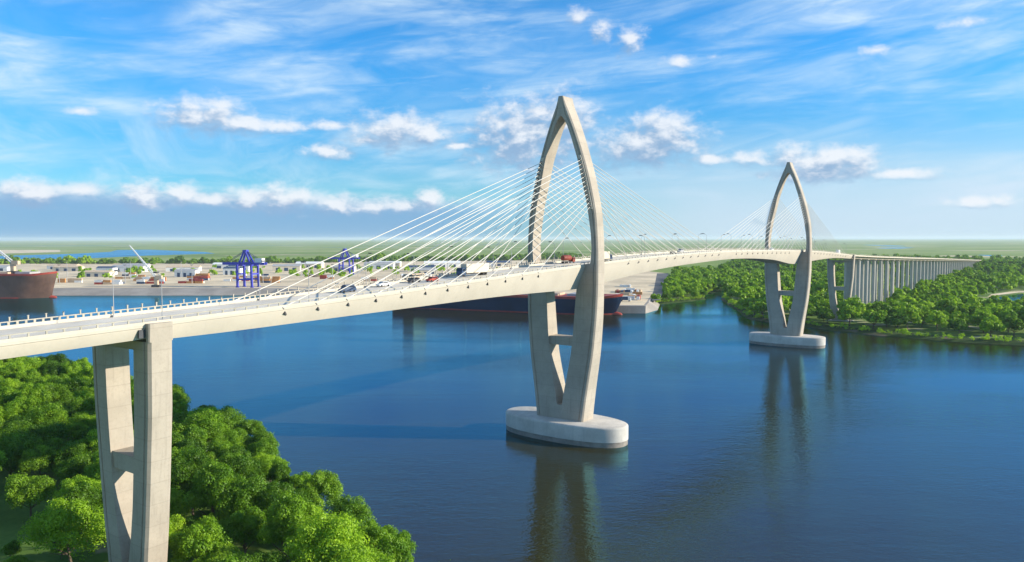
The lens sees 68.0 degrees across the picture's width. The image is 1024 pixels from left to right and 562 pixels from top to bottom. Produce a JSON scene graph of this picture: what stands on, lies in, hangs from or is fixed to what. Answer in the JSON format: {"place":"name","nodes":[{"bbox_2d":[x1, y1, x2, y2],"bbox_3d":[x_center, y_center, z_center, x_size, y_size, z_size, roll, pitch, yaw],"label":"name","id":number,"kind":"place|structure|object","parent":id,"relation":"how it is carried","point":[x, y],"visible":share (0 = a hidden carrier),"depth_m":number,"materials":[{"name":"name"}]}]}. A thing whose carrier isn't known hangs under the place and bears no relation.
{"place":"outdoors","nodes":[
{"label":"outdoors","id":0,"kind":"place"},
{"bbox_2d":[0,250,59,253],"bbox_3d":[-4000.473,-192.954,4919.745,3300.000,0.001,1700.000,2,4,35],"label":"field","id":1,"kind":"structure","parent":0,"point":[21,251],"depth_m":4753.55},
{"bbox_2d":[52,265,84,270],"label":"warehouse","id":2,"kind":"structure","parent":0,"point":[65,268],"depth_m":1704.41,"materials":[{"name":"beige paint"}]},
{"bbox_2d":[84,270,114,276],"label":"warehouse","id":3,"kind":"structure","parent":0,"point":[94,273],"depth_m":1447.86,"materials":[{"name":"beige paint"}]},
{"bbox_2d":[0,250,214,259],"bbox_3d":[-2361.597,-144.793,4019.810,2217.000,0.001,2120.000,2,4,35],"label":"river","id":4,"kind":"structure","parent":0,"point":[121,253],"depth_m":3801.24,"materials":[{"name":"liquid"}]},
{"bbox_2d":[0,422,322,561],"bbox_3d":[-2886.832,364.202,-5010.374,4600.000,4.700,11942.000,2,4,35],"label":"riverbank","id":5,"kind":"structure","parent":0,"point":[11,523],"depth_m":194.23,"materials":[{"name":"green plant"}]},
{"bbox_2d":[0,540,21,556],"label":"bush","id":6,"kind":"object","parent":5,"relation":"on","point":[11,548],"visible":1,"depth_m":178.76,"materials":[{"name":"green plant"}]},
{"bbox_2d":[0,377,23,389],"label":"tree","id":7,"kind":"object","parent":5,"relation":"on","point":[15,384],"visible":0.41,"depth_m":345.08,"materials":[{"name":"green plant"}]},
{"bbox_2d":[0,438,25,474],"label":"tree","id":8,"kind":"object","parent":5,"relation":"on","point":[12,448],"visible":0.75,"depth_m":233.30,"materials":[{"name":"green plant"}]},
{"bbox_2d":[0,401,26,421],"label":"tree","id":9,"kind":"object","parent":5,"relation":"on","point":[11,410],"visible":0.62,"depth_m":284.30,"materials":[{"name":"green plant"}]},
{"bbox_2d":[0,361,28,378],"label":"tree","id":10,"kind":"object","parent":5,"relation":"on","point":[10,371],"visible":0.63,"depth_m":364.64,"materials":[{"name":"green plant"}]},
{"bbox_2d":[1,419,32,433],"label":"tree","id":11,"kind":"object","parent":5,"relation":"on","point":[20,423],"visible":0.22,"depth_m":262.14,"materials":[{"name":"green plant"}]},
{"bbox_2d":[0,414,37,430],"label":"tree","id":12,"kind":"object","parent":5,"relation":"on","point":[6,422],"visible":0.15,"depth_m":272.14,"materials":[{"name":"green plant"}]},
{"bbox_2d":[0,425,44,472],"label":"tree","id":13,"kind":"object","parent":5,"relation":"on","point":[27,441],"visible":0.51,"depth_m":248.22,"materials":[{"name":"green plant"}]},
{"bbox_2d":[4,356,42,371],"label":"tree","id":14,"kind":"object","parent":5,"relation":"on","point":[31,363],"visible":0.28,"depth_m":384.54,"materials":[{"name":"green plant"}]},
{"bbox_2d":[5,394,46,417],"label":"tree","id":15,"kind":"object","parent":5,"relation":"on","point":[25,402],"visible":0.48,"depth_m":289.99,"materials":[{"name":"green plant"}]},
{"bbox_2d":[15,368,41,382],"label":"tree","id":16,"kind":"object","parent":5,"relation":"on","point":[24,375],"visible":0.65,"depth_m":361.65,"materials":[{"name":"green plant"}]},
{"bbox_2d":[3,471,56,519],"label":"tree","id":17,"kind":"object","parent":5,"relation":"on","point":[25,489],"visible":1,"depth_m":203.22,"materials":[{"name":"green plant"}]},
{"bbox_2d":[19,382,51,401],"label":"tree","id":18,"kind":"object","parent":5,"relation":"on","point":[41,392],"visible":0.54,"depth_m":300.72,"materials":[{"name":"green plant"}]},
{"bbox_2d":[15,444,57,476],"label":"tree","id":19,"kind":"object","parent":5,"relation":"on","point":[34,456],"visible":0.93,"depth_m":232.32,"materials":[{"name":"green plant"}]},
{"bbox_2d":[26,375,50,384],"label":"tree","id":20,"kind":"object","parent":5,"relation":"on","point":[36,379],"visible":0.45,"depth_m":356.16,"materials":[{"name":"green plant"}]},
{"bbox_2d":[24,402,69,424],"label":"tree","id":21,"kind":"object","parent":5,"relation":"on","point":[41,415],"visible":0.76,"depth_m":282.84,"materials":[{"name":"green plant"}]},
{"bbox_2d":[27,421,68,444],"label":"tree","id":22,"kind":"object","parent":5,"relation":"on","point":[58,429],"visible":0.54,"depth_m":257.40,"materials":[{"name":"green plant"}]},
{"bbox_2d":[37,361,63,376],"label":"tree","id":23,"kind":"object","parent":5,"relation":"on","point":[50,368],"visible":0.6,"depth_m":368.46,"materials":[{"name":"green plant"}]},
{"bbox_2d":[36,381,73,402],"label":"tree","id":24,"kind":"object","parent":5,"relation":"on","point":[59,392],"visible":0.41,"depth_m":309.89,"materials":[{"name":"green plant"}]},
{"bbox_2d":[44,353,73,366],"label":"tree","id":25,"kind":"object","parent":5,"relation":"on","point":[61,357],"visible":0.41,"depth_m":399.34,"materials":[{"name":"green plant"}]},
{"bbox_2d":[15,495,106,561],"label":"tree","id":26,"kind":"object","parent":5,"relation":"on","point":[49,523],"visible":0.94,"depth_m":170.23,"materials":[{"name":"green plant"}]},
{"bbox_2d":[51,473,83,501],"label":"tree","id":27,"kind":"object","parent":5,"relation":"on","point":[68,482],"visible":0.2,"depth_m":202.07,"materials":[{"name":"green plant"}]},
{"bbox_2d":[53,378,83,393],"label":"tree","id":28,"kind":"object","parent":5,"relation":"on","point":[74,385],"visible":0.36,"depth_m":327.78,"materials":[{"name":"green plant"}]},
{"bbox_2d":[59,361,82,377],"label":"tree","id":29,"kind":"object","parent":5,"relation":"on","point":[67,367],"visible":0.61,"depth_m":368.25,"materials":[{"name":"green plant"}]},
{"bbox_2d":[52,451,92,481],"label":"tree","id":30,"kind":"object","parent":5,"relation":"on","point":[73,467],"visible":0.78,"depth_m":224.85,"materials":[{"name":"green plant"}]},
{"bbox_2d":[51,437,95,472],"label":"tree","id":31,"kind":"object","parent":5,"relation":"on","point":[70,450],"visible":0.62,"depth_m":234.36,"materials":[{"name":"green plant"}]},
{"bbox_2d":[64,414,93,440],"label":"tree","id":32,"kind":"object","parent":5,"relation":"on","point":[79,424],"visible":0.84,"depth_m":271.16,"materials":[{"name":"green plant"}]},
{"bbox_2d":[57,481,102,549],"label":"tree","id":33,"kind":"object","parent":5,"relation":"on","point":[90,495],"visible":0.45,"depth_m":186.52,"materials":[{"name":"green plant"}]},
{"bbox_2d":[69,393,94,412],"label":"tree","id":34,"kind":"object","parent":5,"relation":"on","point":[85,403],"visible":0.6,"depth_m":302.08,"materials":[{"name":"green plant"}]},
{"bbox_2d":[77,364,93,379],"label":"tree","id":35,"kind":"object","parent":5,"relation":"on","point":[86,372],"visible":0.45,"depth_m":355.26,"materials":[{"name":"green plant"}]},
{"bbox_2d":[74,476,103,511],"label":"tree","id":36,"kind":"object","parent":5,"relation":"on","point":[96,484],"visible":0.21,"depth_m":196.26,"materials":[{"name":"green plant"}]},
{"bbox_2d":[83,449,99,478],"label":"tree","id":37,"kind":"object","parent":5,"relation":"on","point":[94,466],"visible":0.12,"depth_m":216.73,"materials":[{"name":"green plant"}]},
{"bbox_2d":[86,419,133,451],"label":"tree","id":38,"kind":"object","parent":5,"relation":"on","point":[95,439],"visible":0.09,"depth_m":239.80,"materials":[{"name":"green plant"}]},
{"bbox_2d":[168,514,186,538],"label":"tree","id":39,"kind":"object","parent":5,"relation":"on","point":[176,521],"visible":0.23,"depth_m":181.70,"materials":[{"name":"green plant"}]},
{"bbox_2d":[169,487,191,519],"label":"tree","id":40,"kind":"object","parent":5,"relation":"on","point":[176,505],"visible":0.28,"depth_m":191.65,"materials":[{"name":"green plant"}]},
{"bbox_2d":[171,445,200,484],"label":"tree","id":41,"kind":"object","parent":5,"relation":"on","point":[175,453],"visible":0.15,"depth_m":213.44,"materials":[{"name":"green plant"}]},
{"bbox_2d":[170,446,211,515],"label":"tree","id":42,"kind":"object","parent":5,"relation":"on","point":[183,471],"visible":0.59,"depth_m":205.24,"materials":[{"name":"green plant"}]},
{"bbox_2d":[174,437,208,454],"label":"tree","id":43,"kind":"object","parent":5,"relation":"on","point":[192,442],"visible":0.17,"depth_m":234.48,"materials":[{"name":"green plant"}]},
{"bbox_2d":[181,424,213,453],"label":"tree","id":44,"kind":"object","parent":5,"relation":"on","point":[196,433],"visible":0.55,"depth_m":244.29,"materials":[{"name":"green plant"}]},
{"bbox_2d":[177,512,221,533],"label":"tree","id":45,"kind":"object","parent":5,"relation":"on","point":[191,518],"visible":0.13,"depth_m":183.70,"materials":[{"name":"green plant"}]},
{"bbox_2d":[167,514,235,561],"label":"tree","id":46,"kind":"object","parent":5,"relation":"on","point":[204,536],"visible":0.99,"depth_m":165.06,"materials":[{"name":"green plant"}]},
{"bbox_2d":[172,407,230,440],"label":"tree","id":47,"kind":"object","parent":5,"relation":"on","point":[212,425],"visible":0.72,"depth_m":254.70,"materials":[{"name":"green plant"}]},
{"bbox_2d":[181,459,240,515],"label":"tree","id":48,"kind":"object","parent":5,"relation":"on","point":[211,475],"visible":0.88,"depth_m":190.20,"materials":[{"name":"green plant"}]},
{"bbox_2d":[192,541,243,561],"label":"tree","id":49,"kind":"object","parent":5,"relation":"on","point":[222,552],"visible":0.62,"depth_m":161.01,"materials":[{"name":"green plant"}]},
{"bbox_2d":[206,439,233,458],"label":"tree","id":50,"kind":"object","parent":5,"relation":"on","point":[215,447],"visible":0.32,"depth_m":239.35,"materials":[{"name":"green plant"}]},
{"bbox_2d":[209,405,245,441],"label":"tree","id":51,"kind":"object","parent":5,"relation":"on","point":[228,418],"visible":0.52,"depth_m":270.52,"materials":[{"name":"green plant"}]},
{"bbox_2d":[210,428,248,450],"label":"tree","id":52,"kind":"object","parent":5,"relation":"on","point":[235,438],"visible":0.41,"depth_m":249.69,"materials":[{"name":"green plant"}]},
{"bbox_2d":[217,445,252,461],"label":"tree","id":53,"kind":"object","parent":5,"relation":"on","point":[230,450],"visible":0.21,"depth_m":231.74,"materials":[{"name":"green plant"}]},
{"bbox_2d":[212,452,263,482],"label":"tree","id":54,"kind":"object","parent":5,"relation":"on","point":[242,465],"visible":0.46,"depth_m":212.37,"materials":[{"name":"green plant"}]},
{"bbox_2d":[206,474,270,548],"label":"tree","id":55,"kind":"object","parent":5,"relation":"on","point":[238,497],"visible":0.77,"depth_m":185.75,"materials":[{"name":"green plant"}]},
{"bbox_2d":[216,505,269,554],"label":"tree","id":56,"kind":"object","parent":5,"relation":"on","point":[241,522],"visible":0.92,"depth_m":175.34,"materials":[{"name":"green plant"}]},
{"bbox_2d":[234,417,266,438],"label":"tree","id":57,"kind":"object","parent":5,"relation":"on","point":[251,427],"visible":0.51,"depth_m":268.16,"materials":[{"name":"green plant"}]},
{"bbox_2d":[222,549,287,561],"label":"tree","id":58,"kind":"object","parent":5,"relation":"on","point":[257,556],"visible":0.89,"depth_m":155.39,"materials":[{"name":"green plant"}]},
{"bbox_2d":[243,430,277,452],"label":"tree","id":59,"kind":"object","parent":5,"relation":"on","point":[258,435],"visible":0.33,"depth_m":253.90,"materials":[{"name":"green plant"}]},
{"bbox_2d":[246,436,280,456],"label":"tree","id":60,"kind":"object","parent":5,"relation":"on","point":[266,446],"visible":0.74,"depth_m":244.90,"materials":[{"name":"green plant"}]},
{"bbox_2d":[252,457,290,481],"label":"tree","id":61,"kind":"object","parent":5,"relation":"on","point":[266,463],"visible":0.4,"depth_m":227.52,"materials":[{"name":"green plant"}]},
{"bbox_2d":[265,461,292,484],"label":"tree","id":62,"kind":"object","parent":5,"relation":"on","point":[280,471],"visible":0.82,"depth_m":216.42,"materials":[{"name":"green plant"}]},
{"bbox_2d":[252,480,312,545],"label":"tree","id":63,"kind":"object","parent":5,"relation":"on","point":[275,487],"visible":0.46,"depth_m":187.76,"materials":[{"name":"green plant"}]},
{"bbox_2d":[256,490,313,561],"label":"tree","id":64,"kind":"object","parent":5,"relation":"on","point":[287,512],"visible":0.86,"depth_m":169.30,"materials":[{"name":"green plant"}]},
{"bbox_2d":[287,471,311,493],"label":"tree","id":65,"kind":"object","parent":5,"relation":"on","point":[296,480],"visible":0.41,"depth_m":211.56,"materials":[{"name":"green plant"}]},
{"bbox_2d":[303,502,322,516],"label":"tree","id":66,"kind":"object","parent":5,"relation":"on","point":[311,508],"visible":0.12,"depth_m":180.37,"materials":[{"name":"green plant"}]},
{"bbox_2d":[302,469,343,511],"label":"tree","id":67,"kind":"object","parent":5,"relation":"on","point":[320,482],"visible":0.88,"depth_m":200.21,"materials":[{"name":"green plant"}]},
{"bbox_2d":[283,509,369,561],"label":"tree","id":68,"kind":"object","parent":5,"relation":"on","point":[316,539],"visible":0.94,"depth_m":157.46,"materials":[{"name":"green plant"}]},
{"bbox_2d":[322,494,376,525],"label":"tree","id":69,"kind":"object","parent":5,"relation":"on","point":[356,509],"visible":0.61,"depth_m":189.41,"materials":[{"name":"green plant"}]},
{"bbox_2d":[327,540,396,561],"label":"tree","id":70,"kind":"object","parent":5,"relation":"on","point":[353,553],"visible":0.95,"depth_m":154.40,"materials":[{"name":"green plant"}]},
{"bbox_2d":[354,519,397,556],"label":"tree","id":71,"kind":"object","parent":5,"relation":"on","point":[373,531],"visible":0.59,"depth_m":174.43,"materials":[{"name":"green plant"}]},
{"bbox_2d":[376,530,416,561],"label":"tree","id":72,"kind":"object","parent":5,"relation":"on","point":[400,548],"visible":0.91,"depth_m":164.28,"materials":[{"name":"green plant"}]},
{"bbox_2d":[166,265,201,270],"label":"warehouse","id":73,"kind":"structure","parent":0,"point":[170,267],"depth_m":1688.52,"materials":[{"name":"white paint"}]},
{"bbox_2d":[81,286,333,288],"bbox_3d":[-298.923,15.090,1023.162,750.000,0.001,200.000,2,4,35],"label":"road","id":74,"kind":"structure","parent":0,"point":[198,286],"depth_m":1148.13,"materials":[{"name":"grey asphalt"}]},
{"bbox_2d":[52,260,659,313],"bbox_3d":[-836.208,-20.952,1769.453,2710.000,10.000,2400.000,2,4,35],"label":"quay","id":75,"kind":"structure","parent":0,"point":[649,305],"depth_m":1083.74,"materials":[{"name":"concrete"}]},
{"bbox_2d":[424,261,460,266],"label":"warehouse","id":76,"kind":"structure","parent":0,"point":[457,263],"depth_m":1901.61,"materials":[{"name":"white paint"}]},
{"bbox_2d":[0,239,1023,561],"bbox_3d":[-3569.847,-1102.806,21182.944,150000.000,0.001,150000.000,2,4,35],"label":"river","id":77,"kind":"structure","parent":0,"point":[840,447],"depth_m":312.77,"materials":[{"name":"liquid"}]},
{"bbox_2d":[0,271,57,298],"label":"cargo ship","id":78,"kind":"object","parent":77,"relation":"on","point":[27,284],"visible":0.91,"depth_m":1022.56,"materials":[{"name":"red paint"}]},
{"bbox_2d":[403,273,622,314],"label":"cargo ship","id":79,"kind":"object","parent":77,"relation":"on","point":[565,303],"visible":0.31,"depth_m":820.59,"materials":[{"name":"blue paint"}]},
{"bbox_2d":[0,239,1023,345],"bbox_3d":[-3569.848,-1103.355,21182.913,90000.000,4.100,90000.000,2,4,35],"label":"terrain","id":80,"kind":"structure","parent":0,"point":[307,249],"depth_m":6397.91,"materials":[{"name":"green plant"}]},
{"bbox_2d":[0,260,659,304],"bbox_3d":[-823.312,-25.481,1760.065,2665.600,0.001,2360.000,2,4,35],"label":"yard","id":81,"kind":"structure","parent":80,"relation":"on","point":[644,282],"depth_m":1373.10,"materials":[{"name":"beige concrete"}]},
{"bbox_2d":[129,245,162,286],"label":"mobile crane","id":82,"kind":"object","parent":81,"relation":"on","point":[156,280],"visible":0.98,"depth_m":1130.15,"materials":[{"name":"metal"}]},
{"bbox_2d":[174,269,198,276],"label":"warehouse","id":83,"kind":"structure","parent":81,"relation":"on","point":[185,272],"depth_m":1435.65,"materials":[{"name":"white paint"}]},
{"bbox_2d":[222,250,266,287],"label":"gantry crane","id":84,"kind":"object","parent":81,"relation":"on","point":[257,262],"visible":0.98,"depth_m":1126.09,"materials":[{"name":"blue paint"}]},
{"bbox_2d":[18,264,496,277],"bbox_3d":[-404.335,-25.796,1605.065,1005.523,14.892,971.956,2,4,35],"label":"yard trees","id":85,"kind":"object","parent":81,"relation":"on","point":[153,269],"visible":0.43,"depth_m":1535.83,"materials":[{"name":"green plant"}]},
{"bbox_2d":[272,264,300,270],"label":"warehouse","id":86,"kind":"structure","parent":81,"relation":"on","point":[285,267],"depth_m":1696.74,"materials":[{"name":"white paint"}]},
{"bbox_2d":[328,249,359,273],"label":"gantry crane","id":87,"kind":"object","parent":81,"relation":"on","point":[341,257],"visible":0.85,"depth_m":1518.78,"materials":[{"name":"blue paint"}]},
{"bbox_2d":[0,96,980,561],"bbox_3d":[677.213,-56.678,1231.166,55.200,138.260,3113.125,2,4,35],"label":"cable stayed bridge","id":88,"kind":"structure","parent":80,"relation":"on","point":[136,466],"depth_m":262.13,"materials":[{"name":"concrete"}]},
{"bbox_2d":[456,263,488,276],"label":"lorry","id":89,"kind":"object","parent":88,"relation":"on","point":[477,268],"visible":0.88,"depth_m":258.00,"materials":[{"name":"white paint"}]},
{"bbox_2d":[0,251,1023,277],"bbox_3d":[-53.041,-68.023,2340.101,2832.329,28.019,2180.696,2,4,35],"label":"distant woods","id":90,"kind":"object","parent":80,"relation":"on","point":[1001,264],"visible":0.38,"depth_m":2212.57,"materials":[{"name":"green plant"}]},
{"bbox_2d":[654,287,1020,341],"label":"shore shrubs","id":91,"kind":"object","parent":80,"relation":"on","point":[740,306],"visible":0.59,"depth_m":653.43,"materials":[{"name":"green plant"}]},
{"bbox_2d":[0,0,1023,239],"label":"sky","id":92,"kind":"structure","parent":0,"point":[120,119],"materials":[{"name":"blue"}]},
{"bbox_2d":[652,273,667,300],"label":"road","id":93,"kind":"structure","parent":0,"point":[660,277],"depth_m":1208.20,"materials":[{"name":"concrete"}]},
{"bbox_2d":[733,258,1023,339],"bbox_3d":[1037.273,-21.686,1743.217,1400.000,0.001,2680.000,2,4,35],"label":"ground","id":94,"kind":"structure","parent":0,"point":[970,331],"depth_m":663.40,"materials":[{"name":"green plant"}]},
{"bbox_2d":[817,309,834,323],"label":"tree","id":95,"kind":"object","parent":94,"relation":"on","point":[827,314],"visible":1,"depth_m":681.95,"materials":[{"name":"green plant"}]},
{"bbox_2d":[660,265,1023,308],"bbox_3d":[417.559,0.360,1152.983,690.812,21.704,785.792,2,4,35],"label":"woods","id":96,"kind":"object","parent":94,"relation":"on","point":[742,284],"visible":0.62,"depth_m":1050.63,"materials":[{"name":"green plant"}]},
{"bbox_2d":[837,305,861,325],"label":"tree","id":97,"kind":"object","parent":94,"relation":"on","point":[847,312],"visible":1,"depth_m":663.94,"materials":[{"name":"green plant"}]},
{"bbox_2d":[836,295,865,320],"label":"tree","id":98,"kind":"object","parent":94,"relation":"on","point":[852,301],"visible":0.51,"depth_m":686.08,"materials":[{"name":"green plant"}]},
{"bbox_2d":[862,309,887,328],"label":"tree","id":99,"kind":"object","parent":94,"relation":"on","point":[871,315],"visible":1,"depth_m":641.12,"materials":[{"name":"green plant"}]},
{"bbox_2d":[883,312,910,328],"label":"tree","id":100,"kind":"object","parent":94,"relation":"on","point":[898,319],"visible":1,"depth_m":631.24,"materials":[{"name":"green plant"}]},
{"bbox_2d":[895,302,922,328],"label":"tree","id":101,"kind":"object","parent":94,"relation":"on","point":[909,310],"visible":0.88,"depth_m":643.45,"materials":[{"name":"green plant"}]},
{"bbox_2d":[925,310,948,330],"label":"tree","id":102,"kind":"object","parent":94,"relation":"on","point":[934,317],"visible":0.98,"depth_m":624.51,"materials":[{"name":"green plant"}]},
{"bbox_2d":[934,298,958,314],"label":"tree","id":103,"kind":"object","parent":94,"relation":"on","point":[948,306],"visible":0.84,"depth_m":688.65,"materials":[{"name":"green plant"}]},
{"bbox_2d":[947,318,968,333],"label":"tree","id":104,"kind":"object","parent":94,"relation":"on","point":[959,324],"visible":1,"depth_m":603.86,"materials":[{"name":"green plant"}]},
{"bbox_2d":[948,311,969,323],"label":"tree","id":105,"kind":"object","parent":94,"relation":"on","point":[955,315],"visible":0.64,"depth_m":631.73,"materials":[{"name":"green plant"}]},
{"bbox_2d":[967,311,998,333],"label":"tree","id":106,"kind":"object","parent":94,"relation":"on","point":[976,319],"visible":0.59,"depth_m":613.15,"materials":[{"name":"green plant"}]},
{"bbox_2d":[979,315,1007,335],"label":"tree","id":107,"kind":"object","parent":94,"relation":"on","point":[987,324],"visible":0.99,"depth_m":594.01,"materials":[{"name":"green plant"}]},
{"bbox_2d":[998,310,1017,332],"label":"tree","id":108,"kind":"object","parent":94,"relation":"on","point":[1006,314],"visible":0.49,"depth_m":614.96,"materials":[{"name":"green plant"}]},
{"bbox_2d":[1002,316,1023,335],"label":"tree","id":109,"kind":"object","parent":94,"relation":"on","point":[1014,323],"visible":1,"depth_m":593.45,"materials":[{"name":"green plant"}]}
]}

